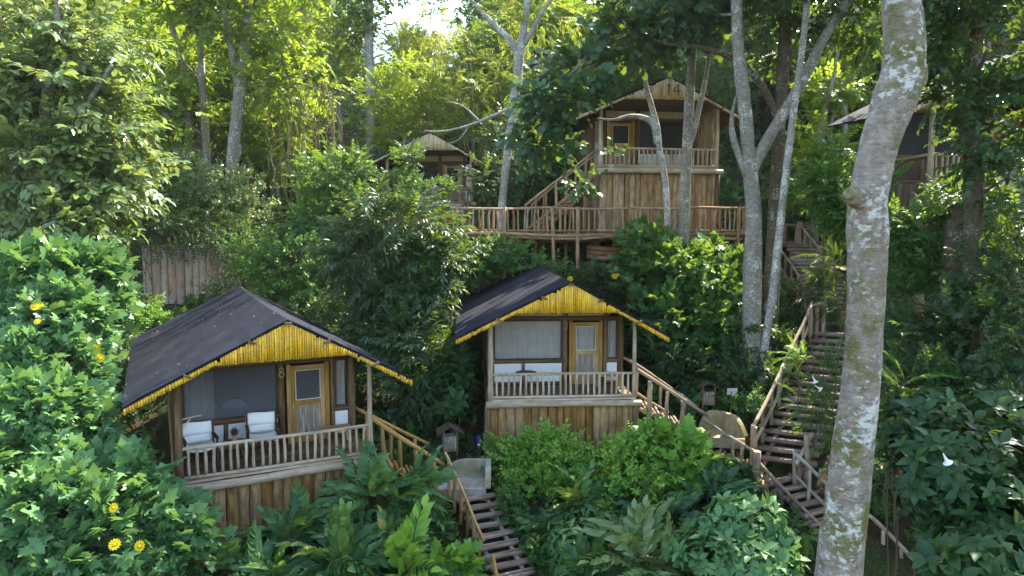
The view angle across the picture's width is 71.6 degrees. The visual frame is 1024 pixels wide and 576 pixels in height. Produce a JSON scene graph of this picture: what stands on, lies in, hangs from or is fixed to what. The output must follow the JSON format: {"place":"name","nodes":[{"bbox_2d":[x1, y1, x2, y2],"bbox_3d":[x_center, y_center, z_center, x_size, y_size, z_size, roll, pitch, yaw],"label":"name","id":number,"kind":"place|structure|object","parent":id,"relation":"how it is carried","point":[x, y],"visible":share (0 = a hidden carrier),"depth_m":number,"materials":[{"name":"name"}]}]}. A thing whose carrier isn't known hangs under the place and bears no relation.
{"place":"outdoors","nodes":[
{"label":"outdoors","id":0,"kind":"place"},
{"bbox_2d":[342,0,480,64],"label":"sky","id":1,"kind":"structure","parent":0,"point":[409,12],"materials":[{"name":"white"}]},
{"bbox_2d":[0,1,1023,575],"bbox_3d":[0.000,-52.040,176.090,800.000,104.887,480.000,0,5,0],"label":"ground","id":2,"kind":"structure","parent":0,"point":[876,557],"depth_m":23.84,"materials":[{"name":"soil"}]},
{"bbox_2d":[0,268,128,474],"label":"sunflower bush","id":3,"kind":"object","parent":2,"relation":"on","point":[58,374],"visible":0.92,"depth_m":15.79,"materials":[{"name":"green plant"}]},
{"bbox_2d":[0,227,145,342],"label":"sunflower bush","id":4,"kind":"object","parent":2,"relation":"on","point":[26,256],"visible":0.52,"depth_m":18.09,"materials":[{"name":"green plant"}]},
{"bbox_2d":[0,0,181,311],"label":"dark tree","id":5,"kind":"object","parent":2,"relation":"on","point":[135,10],"visible":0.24,"depth_m":27.28,"materials":[{"name":"green plant"}]},
{"bbox_2d":[0,0,191,255],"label":"sunlit tree","id":6,"kind":"object","parent":2,"relation":"on","point":[53,191],"visible":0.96,"depth_m":20.70,"materials":[{"name":"green plant"}]},
{"bbox_2d":[0,428,240,575],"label":"sunflower bush","id":7,"kind":"object","parent":2,"relation":"on","point":[49,526],"visible":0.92,"depth_m":13.04,"materials":[{"name":"green plant"}]},
{"bbox_2d":[112,264,157,431],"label":"dark shrub","id":8,"kind":"object","parent":2,"relation":"on","point":[118,388],"visible":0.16,"depth_m":23.16,"materials":[{"name":"green plant"}]},
{"bbox_2d":[94,143,194,299],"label":"leafy shrub","id":9,"kind":"object","parent":2,"relation":"on","point":[164,192],"visible":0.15,"depth_m":30.46,"materials":[{"name":"green plant"}]},
{"bbox_2d":[120,291,178,349],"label":"bright shrub","id":10,"kind":"object","parent":2,"relation":"on","point":[150,319],"visible":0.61,"depth_m":25.78,"materials":[{"name":"green plant"}]},
{"bbox_2d":[86,434,224,571],"bbox_3d":[-7.152,5.315,14.021,3.018,4.844,1.956,0,5,0],"label":"sunflower bush","id":11,"kind":"object","parent":2,"relation":"on","point":[132,451],"visible":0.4,"depth_m":13.78,"materials":[{"name":"green plant"}]},
{"bbox_2d":[109,0,206,224],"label":"curved tree","id":12,"kind":"object","parent":2,"relation":"on","point":[173,31],"visible":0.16,"depth_m":36.86,"materials":[{"name":"green plant"}]},
{"bbox_2d":[132,244,239,305],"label":"plank wall","id":13,"kind":"structure","parent":2,"relation":"on","point":[177,276],"depth_m":31.96,"materials":[{"name":"brown wood"}]},
{"bbox_2d":[119,195,285,303],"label":"creeper","id":14,"kind":"object","parent":13,"relation":"on","point":[212,238],"visible":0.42,"depth_m":30.73,"materials":[{"name":"green plant"}]},
{"bbox_2d":[143,29,256,184],"bbox_3d":[-17.887,-9.777,40.484,7.573,9.584,7.738,-5,7,-44],"label":"forest tree","id":15,"kind":"object","parent":2,"relation":"on","point":[217,142],"visible":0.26,"depth_m":39.40,"materials":[{"name":"green plant"}]},
{"bbox_2d":[138,0,279,240],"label":"thin tree","id":16,"kind":"object","parent":2,"relation":"on","point":[203,107],"visible":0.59,"depth_m":35.89,"materials":[{"name":"green plant"}]},
{"bbox_2d":[148,143,284,241],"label":"flowering shrub","id":17,"kind":"object","parent":2,"relation":"on","point":[210,194],"visible":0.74,"depth_m":33.29,"materials":[{"name":"green plant"}]},
{"bbox_2d":[182,25,291,167],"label":"forest tree","id":18,"kind":"object","parent":2,"relation":"on","point":[230,88],"visible":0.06,"depth_m":41.98,"materials":[{"name":"green plant"}]},
{"bbox_2d":[145,0,366,243],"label":"forked tree","id":19,"kind":"object","parent":2,"relation":"on","point":[243,61],"visible":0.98,"depth_m":34.61,"materials":[{"name":"green plant"}]},
{"bbox_2d":[243,77,371,222],"bbox_3d":[-10.111,-6.787,36.154,6.261,7.518,5.675,-1,5,-13],"label":"clump","id":20,"kind":"object","parent":19,"relation":"hanging from","point":[327,148],"visible":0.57,"depth_m":35.59,"materials":[{"name":"green plant"}]},
{"bbox_2d":[122,286,411,568],"bbox_3d":[-7.276,3.182,19.934,6.122,5.762,9.688,-3,6,-27],"label":"log cabin","id":21,"kind":"object","parent":2,"relation":"on","point":[200,361],"visible":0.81,"depth_m":16.94,"materials":[{"name":"wood"}]},
{"bbox_2d":[183,419,219,473],"bbox_3d":[-7.080,3.576,16.073,0.730,1.035,0.612,-3,6,-33],"label":"director chair","id":22,"kind":"object","parent":21,"relation":"on","point":[200,431],"visible":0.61,"depth_m":16.23,"materials":[{"name":"white fabric"}]},
{"bbox_2d":[182,364,280,423],"bbox_3d":[-6.801,2.579,17.195,2.231,1.322,0.289,-3,6,-27],"label":"window","id":23,"kind":"structure","parent":21,"relation":"in","point":[198,392],"depth_m":16.98,"materials":[{"name":"glass"}]},
{"bbox_2d":[245,410,279,460],"bbox_3d":[-5.945,3.502,16.906,0.730,1.035,0.612,-2,6,-24],"label":"director chair","id":24,"kind":"object","parent":21,"relation":"on","point":[265,421],"visible":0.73,"depth_m":17.07,"materials":[{"name":"white fabric"}]},
{"bbox_2d":[290,363,325,442],"bbox_3d":[-5.165,2.925,18.003,0.840,1.970,0.126,-3,6,-27],"label":"door","id":25,"kind":"structure","parent":21,"relation":"in","point":[314,417],"depth_m":18.03,"materials":[{"name":"brown wood"}]},
{"bbox_2d":[216,88,325,211],"bbox_3d":[-13.135,-7.312,39.119,5.716,7.004,6.355,3,6,30],"label":"forest tree","id":26,"kind":"object","parent":2,"relation":"on","point":[258,122],"visible":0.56,"depth_m":38.39,"materials":[{"name":"green plant"}]},
{"bbox_2d":[216,477,351,575],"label":"long leaf plant","id":27,"kind":"object","parent":2,"relation":"on","point":[295,522],"visible":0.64,"depth_m":14.80,"materials":[{"name":"green plant"}]},
{"bbox_2d":[216,218,356,327],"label":"leafy shrub","id":28,"kind":"object","parent":2,"relation":"on","point":[273,287],"visible":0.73,"depth_m":26.95,"materials":[{"name":"green plant"}]},
{"bbox_2d":[225,497,406,575],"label":"long leaf plant","id":29,"kind":"object","parent":2,"relation":"on","point":[260,563],"visible":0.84,"depth_m":13.95,"materials":[{"name":"green plant"}]},
{"bbox_2d":[265,139,392,327],"bbox_3d":[-7.464,-2.033,29.512,5.077,8.462,4.187,0,5,0],"label":"red tipped shrub","id":30,"kind":"object","parent":2,"relation":"on","point":[328,198],"visible":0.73,"depth_m":29.01,"materials":[{"name":"green plant"}]},
{"bbox_2d":[287,287,384,400],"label":"leafy shrub","id":31,"kind":"object","parent":2,"relation":"on","point":[313,308],"visible":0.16,"depth_m":24.94,"materials":[{"name":"green plant"}]},
{"bbox_2d":[276,0,398,145],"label":"forest tree","id":32,"kind":"object","parent":2,"relation":"on","point":[344,52],"visible":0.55,"depth_m":47.42,"materials":[{"name":"green plant"}]},
{"bbox_2d":[324,0,419,158],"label":"white trunk tree","id":33,"kind":"object","parent":2,"relation":"on","point":[367,9],"visible":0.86,"depth_m":45.61,"materials":[{"name":"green plant"}]},
{"bbox_2d":[282,505,462,575],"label":"long leaf plant","id":34,"kind":"object","parent":2,"relation":"on","point":[387,524],"visible":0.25,"depth_m":14.35,"materials":[{"name":"green plant"}]},
{"bbox_2d":[309,438,465,563],"bbox_3d":[-2.995,5.266,16.167,3.909,3.474,2.803,0,5,0],"label":"long leaf plant","id":35,"kind":"object","parent":2,"relation":"on","point":[386,482],"visible":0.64,"depth_m":15.86,"materials":[{"name":"green plant"}]},
{"bbox_2d":[295,177,485,377],"bbox_3d":[-4.099,-0.245,24.828,6.435,7.326,4.821,0,5,0],"label":"broad shrub","id":36,"kind":"object","parent":2,"relation":"on","point":[433,275],"visible":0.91,"depth_m":24.03,"materials":[{"name":"green plant"}]},
{"bbox_2d":[344,48,454,150],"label":"forest tree","id":37,"kind":"object","parent":2,"relation":"on","point":[405,89],"visible":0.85,"depth_m":40.02,"materials":[{"name":"green plant"}]},
{"bbox_2d":[355,406,444,498],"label":"porch steps","id":38,"kind":"structure","parent":2,"relation":"on","point":[387,427],"depth_m":18.24,"materials":[{"name":"brown wood"}]},
{"bbox_2d":[329,285,485,439],"bbox_3d":[-3.716,2.136,23.236,6.185,4.944,4.007,3,6,31],"label":"broad shrub","id":39,"kind":"object","parent":2,"relation":"on","point":[411,355],"visible":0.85,"depth_m":22.47,"materials":[{"name":"green plant"}]},
{"bbox_2d":[357,130,463,258],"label":"leafy shrub","id":40,"kind":"object","parent":2,"relation":"on","point":[411,176],"visible":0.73,"depth_m":31.65,"materials":[{"name":"green plant"}]},
{"bbox_2d":[380,493,445,575],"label":"long leaf plant","id":41,"kind":"object","parent":2,"relation":"on","point":[402,537],"visible":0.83,"depth_m":13.98,"materials":[{"name":"green plant"}]},
{"bbox_2d":[374,1,475,134],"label":"bamboo clump","id":42,"kind":"object","parent":2,"relation":"on","point":[400,48],"visible":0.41,"depth_m":45.90,"materials":[{"name":"green plant"}]},
{"bbox_2d":[365,132,494,228],"bbox_3d":[-3.964,-5.519,39.439,6.118,5.044,9.688,0,5,3],"label":"log cabin","id":43,"kind":"object","parent":2,"relation":"on","point":[442,158],"visible":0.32,"depth_m":36.60,"materials":[{"name":"wood"}]},
{"bbox_2d":[30,0,856,141],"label":"undergrowth","id":44,"kind":"object","parent":2,"relation":"on","point":[389,105],"visible":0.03,"depth_m":57.80,"materials":[{"name":"green plant"}]},
{"bbox_2d":[429,349,475,432],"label":"whorled shrub","id":45,"kind":"object","parent":2,"relation":"on","point":[457,391],"visible":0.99,"depth_m":21.32,"materials":[{"name":"green plant"}]},
{"bbox_2d":[428,537,488,575],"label":"sunflower bush","id":46,"kind":"object","parent":2,"relation":"on","point":[460,556],"visible":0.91,"depth_m":14.47,"materials":[{"name":"green plant"}]},
{"bbox_2d":[437,458,490,500],"bbox_3d":[-1.237,5.064,18.822,1.380,0.750,1.101,0,5,0],"label":"concrete landing","id":47,"kind":"object","parent":2,"relation":"on","point":[473,482],"visible":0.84,"depth_m":18.84,"materials":[{"name":"grey concrete"}]},
{"bbox_2d":[394,0,549,190],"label":"tree","id":48,"kind":"object","parent":2,"relation":"on","point":[472,96],"visible":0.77,"depth_m":38.71,"materials":[{"name":"green plant"}]},
{"bbox_2d":[417,0,535,38],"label":"forest tree","id":49,"kind":"object","parent":2,"relation":"on","point":[471,8],"visible":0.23,"depth_m":55.65,"materials":[{"name":"green plant"}]},
{"bbox_2d":[444,452,534,575],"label":"garden steps","id":50,"kind":"structure","parent":2,"relation":"on","point":[467,509],"depth_m":17.32,"materials":[{"name":"brown wood"}]},
{"bbox_2d":[424,0,582,263],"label":"pale tree","id":51,"kind":"object","parent":2,"relation":"on","point":[523,38],"visible":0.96,"depth_m":31.77,"materials":[{"name":"white plant"}]},
{"bbox_2d":[451,230,568,336],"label":"leafy shrub","id":52,"kind":"object","parent":2,"relation":"on","point":[485,257],"visible":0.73,"depth_m":28.34,"materials":[{"name":"green plant"}]},
{"bbox_2d":[0,8,1023,575],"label":"undergrowth","id":53,"kind":"object","parent":2,"relation":"on","point":[626,340],"visible":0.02,"depth_m":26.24,"materials":[{"name":"green plant"}]},
{"bbox_2d":[5,4,1023,575],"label":"ground fern cover","id":54,"kind":"object","parent":2,"relation":"on","point":[625,338],"visible":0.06,"depth_m":23.77,"materials":[{"name":"green plant"}]},
{"bbox_2d":[451,101,583,239],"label":"dark shrub","id":55,"kind":"object","parent":2,"relation":"on","point":[553,176],"visible":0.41,"depth_m":33.35,"materials":[{"name":"green plant"}]},
{"bbox_2d":[454,0,581,130],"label":"forest tree","id":56,"kind":"object","parent":2,"relation":"on","point":[489,36],"visible":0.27,"depth_m":44.38,"materials":[{"name":"green plant"}]},
{"bbox_2d":[489,475,551,567],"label":"herb","id":57,"kind":"object","parent":2,"relation":"on","point":[512,496],"visible":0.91,"depth_m":17.59,"materials":[{"name":"green plant"}]},
{"bbox_2d":[473,417,607,506],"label":"bright shrub","id":58,"kind":"object","parent":2,"relation":"on","point":[546,445],"visible":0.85,"depth_m":18.86,"materials":[{"name":"green plant"}]},
{"bbox_2d":[502,458,611,564],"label":"long leaf plant","id":59,"kind":"object","parent":2,"relation":"on","point":[583,489],"visible":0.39,"depth_m":17.54,"materials":[{"name":"green plant"}]},
{"bbox_2d":[454,264,669,457],"bbox_3d":[1.108,2.253,24.855,6.119,5.745,9.687,0,5,-4],"label":"log cabin","id":60,"kind":"object","parent":2,"relation":"on","point":[560,342],"visible":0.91,"depth_m":21.34,"materials":[{"name":"wood"}]},
{"bbox_2d":[493,320,563,362],"bbox_3d":[0.503,1.653,22.128,2.231,1.329,0.263,0,5,-4],"label":"window","id":61,"kind":"structure","parent":60,"relation":"in","point":[521,341],"depth_m":22.21,"materials":[{"name":"grey glass"}]},
{"bbox_2d":[572,322,598,383],"bbox_3d":[2.306,2.053,22.292,0.840,1.970,0.205,0,5,-4],"label":"door","id":62,"kind":"structure","parent":60,"relation":"in","point":[583,333],"depth_m":22.30,"materials":[{"name":"brown wood"}]},
{"bbox_2d":[522,0,639,118],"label":"forest tree","id":63,"kind":"object","parent":2,"relation":"on","point":[575,3],"visible":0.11,"depth_m":44.27,"materials":[{"name":"green plant"}]},
{"bbox_2d":[540,496,639,575],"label":"whorled shrub","id":64,"kind":"object","parent":2,"relation":"on","point":[565,533],"visible":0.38,"depth_m":16.49,"materials":[{"name":"green plant"}]},
{"bbox_2d":[556,254,628,303],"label":"leafy shrub","id":65,"kind":"object","parent":2,"relation":"on","point":[585,275],"visible":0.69,"depth_m":28.82,"materials":[{"name":"green plant"}]},
{"bbox_2d":[449,206,744,317],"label":"walkway","id":66,"kind":"structure","parent":2,"relation":"on","point":[553,238],"depth_m":29.82,"materials":[{"name":"brown wood"}]},
{"bbox_2d":[524,148,603,232],"bbox_3d":[2.450,-4.364,32.087,3.840,3.999,2.011,0,5,0],"label":"porch stair","id":67,"kind":"object","parent":66,"relation":"on","point":[567,202],"visible":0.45,"depth_m":31.33,"materials":[{"name":"brown wood"}]},
{"bbox_2d":[556,524,656,575],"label":"long leaf plant","id":68,"kind":"object","parent":2,"relation":"on","point":[577,552],"visible":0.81,"depth_m":15.23,"materials":[{"name":"green plant"}]},
{"bbox_2d":[555,65,672,282],"bbox_3d":[4.044,-3.588,26.686,4.787,11.738,1.691,0,5,0],"label":"bent tree","id":69,"kind":"object","parent":2,"relation":"on","point":[582,184],"visible":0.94,"depth_m":27.03,"materials":[{"name":"white plant"}]},
{"bbox_2d":[495,0,765,327],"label":"round leaf tree","id":70,"kind":"object","parent":2,"relation":"on","point":[597,48],"visible":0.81,"depth_m":24.85,"materials":[{"name":"green plant"}]},
{"bbox_2d":[574,407,687,518],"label":"bright shrub","id":71,"kind":"object","parent":2,"relation":"on","point":[631,476],"visible":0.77,"depth_m":18.50,"materials":[{"name":"green plant"}]},
{"bbox_2d":[571,494,710,575],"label":"long leaf plant","id":72,"kind":"object","parent":2,"relation":"on","point":[639,527],"visible":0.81,"depth_m":15.31,"materials":[{"name":"green plant"}]},
{"bbox_2d":[555,77,738,245],"bbox_3d":[5.663,-5.883,36.071,7.589,7.206,12.014,-1,5,-7],"label":"log cabin","id":73,"kind":"object","parent":2,"relation":"on","point":[637,165],"visible":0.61,"depth_m":31.16,"materials":[{"name":"wood"}]},
{"bbox_2d":[640,121,696,152],"bbox_3d":[7.220,-6.990,32.834,2.766,1.441,0.215,-1,5,-7],"label":"window","id":74,"kind":"structure","parent":73,"relation":"in","point":[671,131],"depth_m":32.85,"materials":[{"name":"glass"}]},
{"bbox_2d":[623,356,714,448],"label":"porch steps","id":75,"kind":"structure","parent":2,"relation":"on","point":[654,412],"depth_m":21.30,"materials":[{"name":"brown wood"}]},
{"bbox_2d":[620,413,726,505],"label":"lobed shrub","id":76,"kind":"object","parent":2,"relation":"on","point":[686,448],"visible":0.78,"depth_m":18.68,"materials":[{"name":"green plant"}]},
{"bbox_2d":[606,221,765,372],"bbox_3d":[6.516,0.353,26.279,5.958,5.640,5.411,0,5,0],"label":"lobed shrub","id":77,"kind":"object","parent":2,"relation":"on","point":[699,289],"visible":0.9,"depth_m":25.62,"materials":[{"name":"green plant"}]},
{"bbox_2d":[608,453,764,572],"bbox_3d":[4.321,5.694,17.818,4.495,2.504,2.824,-2,6,-26],"label":"long leaf plant","id":78,"kind":"object","parent":2,"relation":"on","point":[687,498],"visible":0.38,"depth_m":17.57,"materials":[{"name":"green plant"}]},
{"bbox_2d":[623,306,780,405],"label":"dark shrub","id":79,"kind":"object","parent":2,"relation":"on","point":[730,344],"visible":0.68,"depth_m":23.83,"materials":[{"name":"green plant"}]},
{"bbox_2d":[658,35,766,139],"bbox_3d":[11.511,-10.632,41.206,5.988,8.994,6.189,0,5,5],"label":"forest tree","id":80,"kind":"object","parent":2,"relation":"on","point":[720,95],"visible":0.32,"depth_m":39.98,"materials":[{"name":"green plant"}]},
{"bbox_2d":[696,410,747,448],"bbox_3d":[6.358,4.263,21.502,1.454,0.850,1.106,1,5,12],"label":"boulder","id":81,"kind":"object","parent":2,"relation":"on","point":[731,424],"visible":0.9,"depth_m":21.43,"materials":[{"name":"beige stone"}]},
{"bbox_2d":[683,450,764,502],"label":"whorled shrub","id":82,"kind":"object","parent":2,"relation":"on","point":[717,476],"visible":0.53,"depth_m":18.05,"materials":[{"name":"green plant"}]},
{"bbox_2d":[660,488,810,575],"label":"whorled shrub","id":83,"kind":"object","parent":2,"relation":"on","point":[740,534],"visible":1,"depth_m":14.92,"materials":[{"name":"green plant"}]},
{"bbox_2d":[705,377,778,425],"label":"leafy shrub","id":84,"kind":"object","parent":2,"relation":"on","point":[754,408],"visible":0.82,"depth_m":22.22,"materials":[{"name":"green plant"}]},
{"bbox_2d":[637,0,881,371],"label":"dark trunk tree","id":85,"kind":"object","parent":2,"relation":"on","point":[782,80],"visible":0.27,"depth_m":24.53,"materials":[{"name":"brown plant"}]},
{"bbox_2d":[646,0,881,393],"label":"forked tree","id":86,"kind":"object","parent":2,"relation":"on","point":[750,158],"visible":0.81,"depth_m":23.65,"materials":[{"name":"grey plant"}]},
{"bbox_2d":[738,270,813,400],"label":"dark shrub","id":87,"kind":"object","parent":2,"relation":"on","point":[785,286],"visible":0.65,"depth_m":24.79,"materials":[{"name":"green plant"}]},
{"bbox_2d":[728,0,841,129],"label":"forest tree","id":88,"kind":"object","parent":2,"relation":"on","point":[757,49],"visible":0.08,"depth_m":43.45,"materials":[{"name":"green plant"}]},
{"bbox_2d":[749,302,844,477],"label":"log staircase","id":89,"kind":"structure","parent":2,"relation":"on","point":[777,432],"depth_m":22.51,"materials":[{"name":"brown wood"}]},
{"bbox_2d":[781,226,846,330],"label":"log staircase","id":90,"kind":"structure","parent":2,"relation":"on","point":[812,248],"depth_m":31.01,"materials":[{"name":"brown wood"}]},
{"bbox_2d":[786,232,846,353],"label":"pinnate shrub","id":91,"kind":"object","parent":2,"relation":"on","point":[833,308],"visible":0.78,"depth_m":25.99,"materials":[{"name":"green plant"}]},
{"bbox_2d":[761,36,876,241],"bbox_3d":[14.242,-6.369,31.862,5.483,10.352,5.787,3,6,33],"label":"backlit tree","id":92,"kind":"object","parent":2,"relation":"on","point":[838,97],"visible":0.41,"depth_m":31.85,"materials":[{"name":"green plant"}]},
{"bbox_2d":[756,0,882,395],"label":"slender tree","id":93,"kind":"object","parent":2,"relation":"on","point":[846,42],"visible":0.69,"depth_m":23.41,"materials":[{"name":"white plant"}]},
{"bbox_2d":[776,335,883,482],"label":"pinnate shrub","id":94,"kind":"object","parent":2,"relation":"on","point":[826,398],"visible":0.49,"depth_m":21.09,"materials":[{"name":"green plant"}]},
{"bbox_2d":[753,432,912,561],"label":"log staircase","id":95,"kind":"structure","parent":2,"relation":"on","point":[799,483],"depth_m":20.09,"materials":[{"name":"brown wood"}]},
{"bbox_2d":[789,0,882,172],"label":"forest tree","id":96,"kind":"object","parent":2,"relation":"on","point":[865,69],"visible":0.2,"depth_m":37.24,"materials":[{"name":"green plant"}]},
{"bbox_2d":[785,127,913,415],"bbox_3d":[10.350,-0.063,22.342,3.600,10.019,2.914,0,5,0],"label":"tree","id":97,"kind":"object","parent":2,"relation":"on","point":[834,205],"visible":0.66,"depth_m":22.16,"materials":[{"name":"green plant"}]},
{"bbox_2d":[814,0,927,575],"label":"tree trunk","id":98,"kind":"object","parent":2,"relation":"on","point":[901,83],"visible":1,"depth_m":9.86,"materials":[{"name":"grey plant"}]},
{"bbox_2d":[879,260,959,575],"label":"pinnate shrub","id":99,"kind":"object","parent":2,"relation":"on","point":[907,304],"visible":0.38,"depth_m":18.59,"materials":[{"name":"green plant"}]},
{"bbox_2d":[827,51,1023,354],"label":"log cabin","id":100,"kind":"object","parent":2,"relation":"on","point":[912,145],"visible":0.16,"depth_m":24.91,"materials":[{"name":"wood"}]},
{"bbox_2d":[896,113,962,158],"bbox_3d":[14.682,-5.358,24.978,2.677,1.587,0.214,-1,5,-9],"label":"window","id":101,"kind":"structure","parent":100,"relation":"in","point":[911,144],"depth_m":24.98,"materials":[{"name":"grey glass"}]},
{"bbox_2d":[842,186,1023,416],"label":"flecked shrub","id":102,"kind":"object","parent":2,"relation":"on","point":[925,252],"visible":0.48,"depth_m":19.90,"materials":[{"name":"green plant"}]},
{"bbox_2d":[866,0,1023,430],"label":"dark tree","id":103,"kind":"object","parent":2,"relation":"on","point":[957,21],"visible":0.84,"depth_m":17.70,"materials":[{"name":"green plant"}]},
{"bbox_2d":[874,378,1023,574],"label":"trumpet shrub","id":104,"kind":"object","parent":2,"relation":"on","point":[954,469],"visible":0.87,"depth_m":13.83,"materials":[{"name":"green plant"}]},
{"bbox_2d":[880,217,1023,518],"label":"dark shrub","id":105,"kind":"object","parent":2,"relation":"on","point":[1004,306],"visible":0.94,"depth_m":17.36,"materials":[{"name":"green plant"}]},
{"bbox_2d":[895,519,1023,575],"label":"dark shrub","id":106,"kind":"object","parent":2,"relation":"on","point":[950,552],"visible":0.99,"depth_m":12.30,"materials":[{"name":"green plant"}]},
{"bbox_2d":[913,163,1015,508],"bbox_3d":[12.242,1.462,19.801,2.543,9.909,1.850,0,5,0],"label":"tree","id":107,"kind":"object","parent":2,"relation":"on","point":[949,223],"visible":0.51,"depth_m":19.25,"materials":[{"name":"brown plant"}]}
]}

